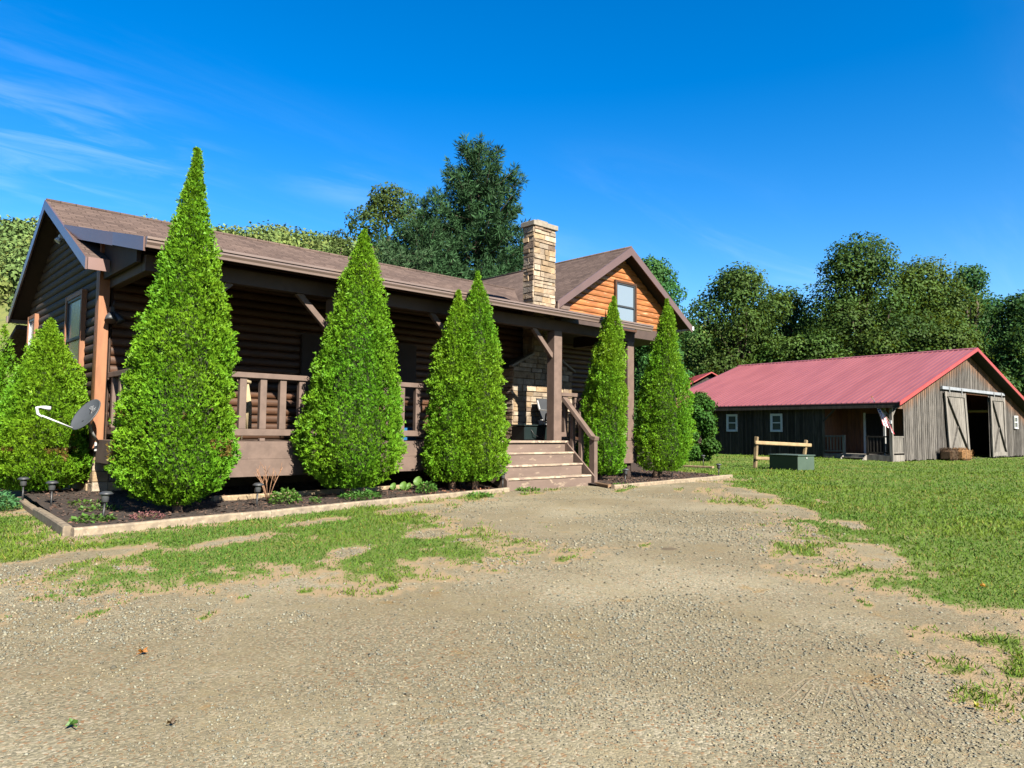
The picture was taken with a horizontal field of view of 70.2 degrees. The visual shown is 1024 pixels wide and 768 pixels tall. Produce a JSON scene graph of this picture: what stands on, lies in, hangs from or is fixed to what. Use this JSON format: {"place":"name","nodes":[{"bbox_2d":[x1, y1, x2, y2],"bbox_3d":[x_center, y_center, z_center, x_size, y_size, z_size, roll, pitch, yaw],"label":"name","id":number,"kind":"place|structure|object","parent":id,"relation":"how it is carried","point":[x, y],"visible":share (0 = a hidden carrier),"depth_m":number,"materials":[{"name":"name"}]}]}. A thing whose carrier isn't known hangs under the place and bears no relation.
{"place":"outdoors","nodes":[
{"label":"outdoors","id":0,"kind":"place"},
{"bbox_2d":[0,280,704,389],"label":"hill","id":1,"kind":"structure","parent":0,"point":[3,315],"depth_m":100.85,"materials":[{"name":"green plant"}]},
{"bbox_2d":[0,213,724,372],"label":"hillside forest","id":2,"kind":"object","parent":1,"relation":"on","point":[16,235],"visible":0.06,"depth_m":136.16,"materials":[{"name":"green plant"}]},
{"bbox_2d":[382,428,415,440],"bbox_3d":[-2.168,0.964,14.016,0.500,0.245,0.400,4,-5,-43],"label":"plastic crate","id":3,"kind":"object","parent":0,"point":[409,438],"visible":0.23,"depth_m":13.93,"materials":[{"name":"blue plastic"}]},
{"bbox_2d":[0,446,1023,767],"bbox_3d":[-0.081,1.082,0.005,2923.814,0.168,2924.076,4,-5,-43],"label":"ground","id":4,"kind":"structure","parent":0,"point":[460,606],"depth_m":4.00,"materials":[{"name":"beige gravel"}]},
{"bbox_2d":[0,489,20,510],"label":"sedum plant","id":5,"kind":"object","parent":4,"relation":"on","point":[12,502],"visible":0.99,"depth_m":9.98,"materials":[{"name":"green plant"}]},
{"bbox_2d":[0,324,22,475],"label":"arborvitae","id":6,"kind":"object","parent":4,"relation":"on","point":[4,383],"visible":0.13,"depth_m":13.44,"materials":[{"name":"green plant"}]},
{"bbox_2d":[17,477,29,500],"bbox_3d":[-7.138,1.583,10.637,0.160,0.452,0.160,4,-5,-43],"label":"solar light","id":7,"kind":"object","parent":4,"relation":"on","point":[23,481],"visible":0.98,"depth_m":10.62,"materials":[{"name":"black plastic"}]},
{"bbox_2d":[17,497,35,514],"bbox_3d":[-6.847,1.744,10.301,0.099,0.143,2.079,4,-5,-39],"label":"garden timber","id":8,"kind":"object","parent":4,"relation":"on","point":[28,506],"visible":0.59,"depth_m":10.09,"materials":[{"name":"beige wood"}]},
{"bbox_2d":[33,507,71,535],"bbox_3d":[-5.454,1.635,8.616,0.097,0.168,2.257,4,-5,-40],"label":"garden timber","id":9,"kind":"object","parent":4,"relation":"on","point":[58,526],"visible":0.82,"depth_m":8.30,"materials":[{"name":"beige wood"}]},
{"bbox_2d":[65,718,77,726],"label":"fallen leaf","id":10,"kind":"object","parent":4,"relation":"on","point":[72,722],"visible":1,"depth_m":2.79,"materials":[{"name":"green plant"}]},
{"bbox_2d":[137,647,147,653],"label":"fallen leaf","id":11,"kind":"object","parent":4,"relation":"on","point":[143,650],"visible":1,"depth_m":3.70,"materials":[{"name":"orange plant"}]},
{"bbox_2d":[70,510,270,536],"bbox_3d":[-3.943,1.667,8.695,0.097,0.140,2.403,-2,-5,37],"label":"garden timber","id":12,"kind":"object","parent":4,"relation":"on","point":[135,526],"visible":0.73,"depth_m":8.51,"materials":[{"name":"beige wood"}]},
{"bbox_2d":[166,717,176,723],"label":"fallen leaf","id":13,"kind":"object","parent":4,"relation":"on","point":[173,720],"visible":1,"depth_m":2.81,"materials":[{"name":"brown plant"}]},
{"bbox_2d":[211,483,428,500],"bbox_3d":[-3.030,1.858,12.371,0.098,0.161,4.216,-3,-5,42],"label":"garden timber","id":14,"kind":"object","parent":4,"relation":"on","point":[261,495],"visible":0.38,"depth_m":11.98,"materials":[{"name":"beige wood"}]},
{"bbox_2d":[270,497,407,516],"bbox_3d":[-2.469,1.813,10.713,0.099,0.137,2.604,-2,-5,35],"label":"garden timber","id":15,"kind":"object","parent":4,"relation":"on","point":[317,508],"visible":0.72,"depth_m":10.51,"materials":[{"name":"beige wood"}]},
{"bbox_2d":[324,228,354,255],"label":"oak tree","id":16,"kind":"object","parent":4,"relation":"on","point":[340,238],"visible":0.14,"depth_m":41.18,"materials":[{"name":"green plant"}]},
{"bbox_2d":[1,198,693,498],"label":"log house","id":17,"kind":"structure","parent":4,"relation":"on","point":[87,277],"depth_m":14.45,"materials":[{"name":"brown wood"}]},
{"bbox_2d":[35,399,100,450],"bbox_3d":[-6.542,0.629,11.114,0.534,0.810,1.182,-1,-4,19],"label":"satellite dish","id":18,"kind":"object","parent":17,"relation":"attached to","point":[85,414],"visible":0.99,"depth_m":11.17,"materials":[{"name":"grey metal"}]},
{"bbox_2d":[237,380,251,440],"bbox_3d":[-4.471,0.424,12.154,0.264,1.035,0.128,4,-5,-43],"label":"rope mop","id":19,"kind":"object","parent":17,"relation":"on","point":[248,413],"visible":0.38,"depth_m":12.18},
{"bbox_2d":[300,334,323,429],"bbox_3d":[-3.767,0.070,14.406,0.900,2.030,0.058,4,-5,-43],"label":"door","id":20,"kind":"structure","parent":17,"relation":"in","point":[309,343],"depth_m":14.20,"materials":[{"name":"brown wood"}]},
{"bbox_2d":[374,343,416,398],"bbox_3d":[-2.520,-0.282,15.592,1.100,1.150,0.060,4,-5,-43],"label":"front window","id":21,"kind":"structure","parent":17,"relation":"in","point":[406,357],"depth_m":15.78,"materials":[{"name":"black glass"}]},
{"bbox_2d":[511,424,546,439],"bbox_3d":[0.457,1.120,16.842,0.960,0.355,0.536,4,-5,-43],"label":"storage tub","id":22,"kind":"object","parent":17,"relation":"on","point":[527,432],"visible":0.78,"depth_m":16.59,"materials":[{"name":"green plastic"}]},
{"bbox_2d":[538,420,546,424],"bbox_3d":[0.757,0.898,16.948,0.260,0.102,0.215,4,-5,-43],"label":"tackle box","id":23,"kind":"object","parent":22,"relation":"on","point":[542,422],"visible":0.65,"depth_m":16.85,"materials":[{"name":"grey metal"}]},
{"bbox_2d":[536,398,569,439],"bbox_3d":[0.851,0.830,17.275,0.916,1.002,0.731,4,-5,-43],"label":"patio chair","id":24,"kind":"object","parent":17,"relation":"on","point":[542,405],"visible":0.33,"depth_m":17.45,"materials":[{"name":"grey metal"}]},
{"bbox_2d":[20,470,717,527],"bbox_3d":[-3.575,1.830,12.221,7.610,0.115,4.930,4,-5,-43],"label":"mulch bed","id":25,"kind":"object","parent":4,"relation":"on","point":[120,513],"visible":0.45,"depth_m":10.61,"materials":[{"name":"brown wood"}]},
{"bbox_2d":[0,318,94,491],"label":"arborvitae","id":26,"kind":"object","parent":25,"relation":"on","point":[41,452],"visible":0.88,"depth_m":11.38,"materials":[{"name":"green plant"}]},
{"bbox_2d":[46,481,58,505],"bbox_3d":[-6.278,1.545,9.937,0.160,0.452,0.160,4,-5,-43],"label":"solar light","id":27,"kind":"object","parent":25,"relation":"on","point":[51,486],"visible":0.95,"depth_m":9.92,"materials":[{"name":"black plastic"}]},
{"bbox_2d":[67,499,101,505],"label":"weed plant","id":28,"kind":"object","parent":25,"relation":"on","point":[79,501],"visible":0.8,"depth_m":10.10,"materials":[{"name":"green plant"}]},
{"bbox_2d":[70,512,116,522],"bbox_3d":[-4.913,1.579,8.546,0.543,0.136,0.507,4,-5,-43],"label":"weed plant","id":29,"kind":"object","parent":25,"relation":"on","point":[86,517],"visible":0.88,"depth_m":8.48,"materials":[{"name":"green plant"}]},
{"bbox_2d":[76,503,123,511],"bbox_3d":[-5.409,1.637,9.584,0.569,0.127,0.540,4,-5,-43],"label":"weed plant","id":30,"kind":"object","parent":25,"relation":"on","point":[94,507],"visible":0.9,"depth_m":9.58,"materials":[{"name":"green plant"}]},
{"bbox_2d":[99,491,113,516],"bbox_3d":[-4.826,1.488,8.653,0.160,0.429,0.160,4,-5,-43],"label":"solar light","id":31,"kind":"object","parent":25,"relation":"on","point":[105,495],"visible":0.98,"depth_m":8.62,"materials":[{"name":"black plastic"}]},
{"bbox_2d":[129,510,165,519],"bbox_3d":[-4.428,1.597,8.826,0.421,0.145,0.434,4,-5,-43],"label":"flower plant","id":32,"kind":"object","parent":25,"relation":"on","point":[144,515],"visible":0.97,"depth_m":8.79,"materials":[{"name":"pink plant"}]},
{"bbox_2d":[104,146,241,512],"bbox_3d":[-4.420,-0.739,9.750,1.732,4.996,1.633,4,-5,-43],"label":"arborvitae","id":33,"kind":"object","parent":25,"relation":"on","point":[176,447],"visible":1,"depth_m":9.36,"materials":[{"name":"green plant"}]},
{"bbox_2d":[253,483,263,506],"bbox_3d":[-3.572,1.604,10.243,0.160,0.429,0.160,4,-5,-43],"label":"solar light","id":34,"kind":"object","parent":25,"relation":"on","point":[257,487],"visible":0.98,"depth_m":10.21,"materials":[{"name":"black plastic"}]},
{"bbox_2d":[254,462,282,501],"bbox_3d":[-3.638,1.463,10.836,0.342,0.612,0.431,-1,-4,22],"label":"dry twig shrub","id":35,"kind":"object","parent":25,"relation":"on","point":[267,496],"visible":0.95,"depth_m":10.81,"materials":[{"name":"brown plant"}]},
{"bbox_2d":[268,488,301,504],"bbox_3d":[-3.318,1.645,10.670,0.504,0.290,0.511,4,-5,-43],"label":"herb plant","id":36,"kind":"object","parent":25,"relation":"on","point":[294,496],"visible":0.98,"depth_m":10.62,"materials":[{"name":"green plant"}]},
{"bbox_2d":[309,495,321,503],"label":"herb plant","id":37,"kind":"object","parent":25,"relation":"on","point":[316,499],"visible":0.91,"depth_m":10.87,"materials":[{"name":"green plant"}]},
{"bbox_2d":[290,228,408,493],"bbox_3d":[-2.607,-0.354,12.021,1.845,4.526,1.878,4,-5,-43],"label":"arborvitae","id":38,"kind":"object","parent":25,"relation":"on","point":[353,442],"visible":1,"depth_m":11.62,"materials":[{"name":"green plant"}]},
{"bbox_2d":[338,488,382,499],"bbox_3d":[-2.411,1.758,11.582,0.724,0.204,0.719,4,-5,-43],"label":"herb plant","id":39,"kind":"object","parent":25,"relation":"on","point":[351,494],"visible":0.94,"depth_m":11.49,"materials":[{"name":"green plant"}]},
{"bbox_2d":[390,476,421,490],"bbox_3d":[-1.923,1.816,13.173,0.573,0.290,0.188,1,-4,-12],"label":"burdock plant","id":40,"kind":"object","parent":25,"relation":"on","point":[407,486],"visible":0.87,"depth_m":13.15,"materials":[{"name":"green plant"}]},
{"bbox_2d":[415,480,437,493],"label":"herb plant","id":41,"kind":"object","parent":25,"relation":"on","point":[433,486],"visible":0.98,"depth_m":12.60,"materials":[{"name":"green plant"}]},
{"bbox_2d":[419,289,487,489],"bbox_3d":[-1.113,0.103,13.581,1.305,3.807,1.267,4,-5,-43],"label":"arborvitae","id":42,"kind":"object","parent":25,"relation":"on","point":[449,462],"visible":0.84,"depth_m":13.27,"materials":[{"name":"green plant"}]},
{"bbox_2d":[443,270,511,489],"bbox_3d":[-0.701,-0.083,13.749,1.345,4.209,1.326,4,-5,-43],"label":"arborvitae","id":43,"kind":"object","parent":25,"relation":"on","point":[488,463],"visible":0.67,"depth_m":13.44,"materials":[{"name":"green plant"}]},
{"bbox_2d":[499,472,506,487],"bbox_3d":[-0.178,1.895,14.041,0.160,0.410,0.160,4,-5,-43],"label":"solar light","id":44,"kind":"object","parent":25,"relation":"on","point":[502,477],"visible":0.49,"depth_m":14.02,"materials":[{"name":"black plastic"}]},
{"bbox_2d":[344,181,425,265],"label":"oak tree","id":45,"kind":"object","parent":4,"relation":"on","point":[384,204],"visible":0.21,"depth_m":38.74,"materials":[{"name":"green plant"}]},
{"bbox_2d":[374,238,436,272],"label":"pine tree","id":46,"kind":"object","parent":4,"relation":"on","point":[389,256],"visible":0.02,"depth_m":32.65,"materials":[{"name":"green plant"}]},
{"bbox_2d":[365,189,473,279],"bbox_3d":[-4.617,-3.015,36.049,9.874,13.142,8.738,4,-5,-43],"label":"pine tree","id":47,"kind":"object","parent":4,"relation":"on","point":[408,235],"visible":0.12,"depth_m":35.20,"materials":[{"name":"green plant"}]},
{"bbox_2d":[408,487,509,501],"bbox_3d":[-0.902,1.972,12.874,0.095,0.140,2.733,-2,-5,37],"label":"garden timber","id":48,"kind":"object","parent":4,"relation":"on","point":[443,495],"visible":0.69,"depth_m":12.61,"materials":[{"name":"beige wood"}]},
{"bbox_2d":[413,132,530,280],"bbox_3d":[-1.832,-4.769,37.226,12.387,16.849,12.472,4,-5,-43],"label":"pine tree","id":49,"kind":"object","parent":4,"relation":"on","point":[494,250],"visible":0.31,"depth_m":36.22,"materials":[{"name":"green plant"}]},
{"bbox_2d":[466,491,493,497],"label":"weed plant","id":50,"kind":"object","parent":4,"relation":"on","point":[482,494],"visible":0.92,"depth_m":12.68,"materials":[{"name":"green plant"}]},
{"bbox_2d":[0,451,1023,745],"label":"grass","id":51,"kind":"structure","parent":4,"relation":"on","point":[954,519],"depth_m":7.98,"materials":[{"name":"green plant"}]},
{"bbox_2d":[515,486,539,491],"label":"weed plant","id":52,"kind":"object","parent":4,"relation":"on","point":[526,489],"visible":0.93,"depth_m":14.08,"materials":[{"name":"green plant"}]},
{"bbox_2d":[594,482,610,487],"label":"garden timber","id":53,"kind":"object","parent":4,"relation":"on","point":[604,485],"visible":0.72,"depth_m":15.31,"materials":[{"name":"beige wood"}]},
{"bbox_2d":[528,470,716,484],"bbox_3d":[3.134,2.321,18.373,5.980,0.067,3.460,4,-5,-43],"label":"mulch bed","id":54,"kind":"object","parent":4,"relation":"on","point":[642,479],"visible":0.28,"depth_m":17.95,"materials":[{"name":"brown wood"}]},
{"bbox_2d":[575,295,628,479],"bbox_3d":[2.057,0.136,16.723,1.318,4.253,1.442,4,-5,-43],"label":"arborvitae","id":55,"kind":"object","parent":54,"relation":"on","point":[606,406],"visible":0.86,"depth_m":16.30,"materials":[{"name":"green plant"}]},
{"bbox_2d":[622,468,628,482],"bbox_3d":[2.519,2.068,16.142,0.160,0.393,0.160,4,-5,-43],"label":"solar light","id":56,"kind":"object","parent":54,"relation":"on","point":[625,470],"visible":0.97,"depth_m":16.11,"materials":[{"name":"black plastic"}]},
{"bbox_2d":[633,298,696,477],"bbox_3d":[3.748,0.107,18.222,1.508,4.574,1.563,4,-5,-43],"label":"arborvitae","id":57,"kind":"object","parent":54,"relation":"on","point":[664,413],"visible":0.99,"depth_m":17.89,"materials":[{"name":"green plant"}]},
{"bbox_2d":[611,479,675,488],"bbox_3d":[2.906,2.207,15.901,0.098,0.141,2.510,-3,-5,42],"label":"garden timber","id":58,"kind":"object","parent":4,"relation":"on","point":[617,486],"visible":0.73,"depth_m":15.83,"materials":[{"name":"beige wood"}]},
{"bbox_2d":[615,348,676,443],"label":"ash tree","id":59,"kind":"object","parent":4,"relation":"on","point":[636,402],"visible":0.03,"depth_m":53.63,"materials":[{"name":"green plant"}]},
{"bbox_2d":[618,255,701,449],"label":"willow tree","id":60,"kind":"object","parent":4,"relation":"on","point":[661,273],"visible":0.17,"depth_m":40.65,"materials":[{"name":"green plant"}]},
{"bbox_2d":[636,347,685,441],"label":"ash tree","id":61,"kind":"object","parent":4,"relation":"on","point":[683,352],"depth_m":58.80,"materials":[{"name":"green plant"}]},
{"bbox_2d":[662,547,676,549],"bbox_3d":[1.557,1.639,7.232,0.273,0.013,0.229,4,-5,-43],"label":"rock","id":62,"kind":"object","parent":4,"relation":"on","point":[668,548],"visible":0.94,"depth_m":7.24,"materials":[{"name":"stone"}]},
{"bbox_2d":[678,337,703,370],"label":"ash tree","id":63,"kind":"object","parent":4,"relation":"on","point":[688,362],"visible":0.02,"depth_m":68.17,"materials":[{"name":"green plant"}]},
{"bbox_2d":[681,465,713,468],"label":"garden timber","id":64,"kind":"object","parent":4,"relation":"on","point":[694,466],"visible":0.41,"depth_m":24.51,"materials":[{"name":"beige wood"}]},
{"bbox_2d":[679,372,717,389],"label":"shed","id":65,"kind":"structure","parent":4,"relation":"on","point":[699,379],"depth_m":52.01,"materials":[{"name":"red metal"}]},
{"bbox_2d":[681,390,723,460],"bbox_3d":[7.621,1.800,30.005,1.782,3.057,2.115,1,-4,-4],"label":"garden bush","id":66,"kind":"object","parent":4,"relation":"on","point":[706,443],"visible":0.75,"depth_m":29.43,"materials":[{"name":"green plant"}]},
{"bbox_2d":[675,474,732,482],"bbox_3d":[4.750,2.361,17.991,0.094,0.143,3.060,-3,-5,41],"label":"garden timber","id":67,"kind":"object","parent":4,"relation":"on","point":[696,479],"visible":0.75,"depth_m":17.86,"materials":[{"name":"beige wood"}]},
{"bbox_2d":[679,261,809,376],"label":"maple tree","id":68,"kind":"object","parent":4,"relation":"on","point":[733,283],"visible":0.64,"depth_m":60.36,"materials":[{"name":"green plant"}]},
{"bbox_2d":[737,339,810,364],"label":"maple tree","id":69,"kind":"object","parent":4,"relation":"on","point":[760,353],"visible":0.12,"depth_m":59.12,"materials":[{"name":"green plant"}]},
{"bbox_2d":[740,285,820,360],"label":"maple tree","id":70,"kind":"object","parent":4,"relation":"on","point":[796,312],"visible":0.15,"depth_m":64.79,"materials":[{"name":"green plant"}]},
{"bbox_2d":[753,437,811,467],"bbox_3d":[9.601,2.459,25.842,3.120,1.172,0.213,3,-4,-33],"label":"split rail fence","id":71,"kind":"object","parent":4,"relation":"on","point":[804,445],"visible":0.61,"depth_m":25.25,"materials":[{"name":"brown wood"}]},
{"bbox_2d":[768,454,814,470],"bbox_3d":[9.165,2.557,23.889,1.018,0.497,1.491,2,-4,-26],"label":"utility box","id":72,"kind":"object","parent":4,"relation":"on","point":[794,462],"visible":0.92,"depth_m":23.47,"materials":[{"name":"green paint"}]},
{"bbox_2d":[787,315,821,342],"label":"ash tree","id":73,"kind":"object","parent":4,"relation":"on","point":[805,324],"depth_m":74.09,"materials":[{"name":"green plant"}]},
{"bbox_2d":[788,326,855,360],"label":"maple tree","id":74,"kind":"object","parent":4,"relation":"on","point":[824,348],"visible":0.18,"depth_m":56.78,"materials":[{"name":"green plant"}]},
{"bbox_2d":[650,347,1023,461],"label":"barn","id":75,"kind":"structure","parent":4,"relation":"on","point":[930,403],"depth_m":34.66,"materials":[{"name":"red metal"},{"name":"weathered gray wood"},{"name":"white painted wood"}]},
{"bbox_2d":[863,413,883,453],"bbox_3d":[16.012,2.178,32.260,0.068,1.820,0.860,4,-5,-39],"label":"door","id":76,"kind":"structure","parent":75,"relation":"in","point":[872,423],"depth_m":32.28,"materials":[{"name":"black paint"}]},
{"bbox_2d":[871,396,893,433],"bbox_3d":[15.396,1.286,30.257,0.854,1.592,0.268,-2,-4,30],"label":"flag","id":77,"kind":"object","parent":75,"relation":"attached to","point":[884,420],"visible":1,"depth_m":30.18,"materials":[{"name":"fabric"}]},
{"bbox_2d":[944,387,969,449],"bbox_3d":[21.052,1.857,34.404,2.900,3.340,0.131,4,-5,-39],"label":"sliding door","id":78,"kind":"structure","parent":75,"relation":"in","point":[955,403],"depth_m":34.36,"materials":[{"name":"white wood"}]},
{"bbox_2d":[989,392,1007,456],"bbox_3d":[25.312,2.126,37.888,2.220,3.339,0.131,4,-5,-39],"label":"sliding door","id":79,"kind":"structure","parent":75,"relation":"in","point":[997,410],"depth_m":37.85,"materials":[{"name":"white wood"}]},
{"bbox_2d":[1013,416,1018,428],"bbox_3d":[27.531,2.092,39.786,0.650,0.720,0.070,4,-5,-39],"label":"window","id":80,"kind":"structure","parent":75,"relation":"in","point":[1015,418],"depth_m":39.82,"materials":[{"name":"white glass"}]},
{"bbox_2d":[804,293,884,354],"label":"ash tree","id":81,"kind":"object","parent":4,"relation":"on","point":[837,317],"depth_m":74.98,"materials":[{"name":"green plant"}]},
{"bbox_2d":[790,230,953,357],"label":"oak tree","id":82,"kind":"object","parent":4,"relation":"on","point":[858,273],"visible":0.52,"depth_m":58.20,"materials":[{"name":"green plant"}]},
{"bbox_2d":[764,679,983,754],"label":"tyre tracks","id":83,"kind":"object","parent":4,"relation":"on","point":[884,700],"visible":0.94,"depth_m":3.10},
{"bbox_2d":[838,324,915,357],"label":"maple tree","id":84,"kind":"object","parent":4,"relation":"on","point":[883,344],"visible":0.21,"depth_m":54.49,"materials":[{"name":"green plant"}]},
{"bbox_2d":[864,254,994,355],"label":"oak tree","id":85,"kind":"object","parent":4,"relation":"on","point":[934,287],"visible":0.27,"depth_m":58.79,"materials":[{"name":"green plant"}]},
{"bbox_2d":[938,447,960,460],"bbox_3d":[19.735,3.193,32.832,1.039,0.718,0.815,4,-5,-39],"label":"straw bale","id":86,"kind":"object","parent":4,"relation":"on","point":[947,454],"visible":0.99,"depth_m":32.64,"materials":[{"name":"brown plant"}]},
{"bbox_2d":[905,317,997,366],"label":"maple tree","id":87,"kind":"object","parent":4,"relation":"on","point":[962,338],"visible":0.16,"depth_m":53.30,"materials":[{"name":"green plant"}]},
{"bbox_2d":[952,447,974,460],"bbox_3d":[20.745,3.253,33.557,1.299,0.724,0.806,4,-5,-39],"label":"straw bale","id":88,"kind":"object","parent":4,"relation":"on","point":[965,454],"visible":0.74,"depth_m":33.28,"materials":[{"name":"beige plant"}]},
{"bbox_2d":[942,263,1017,376],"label":"locust tree","id":89,"kind":"object","parent":4,"relation":"on","point":[976,280],"visible":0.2,"depth_m":62.29,"materials":[{"name":"green plant"}]},
{"bbox_2d":[943,294,1021,380],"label":"ash tree","id":90,"kind":"object","parent":4,"relation":"on","point":[984,307],"visible":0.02,"depth_m":66.70,"materials":[{"name":"green plant"}]},
{"bbox_2d":[982,320,1023,396],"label":"ash tree","id":91,"kind":"object","parent":4,"relation":"on","point":[1012,363],"visible":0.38,"depth_m":51.65,"materials":[{"name":"green plant"}]},
{"bbox_2d":[986,289,1023,386],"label":"ash tree","id":92,"kind":"object","parent":4,"relation":"on","point":[1013,314],"visible":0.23,"depth_m":57.48,"materials":[{"name":"green plant"}]},
{"bbox_2d":[0,0,1023,333],"label":"sky","id":93,"kind":"structure","parent":0,"point":[703,136],"materials":[{"name":"blue"}]}
]}

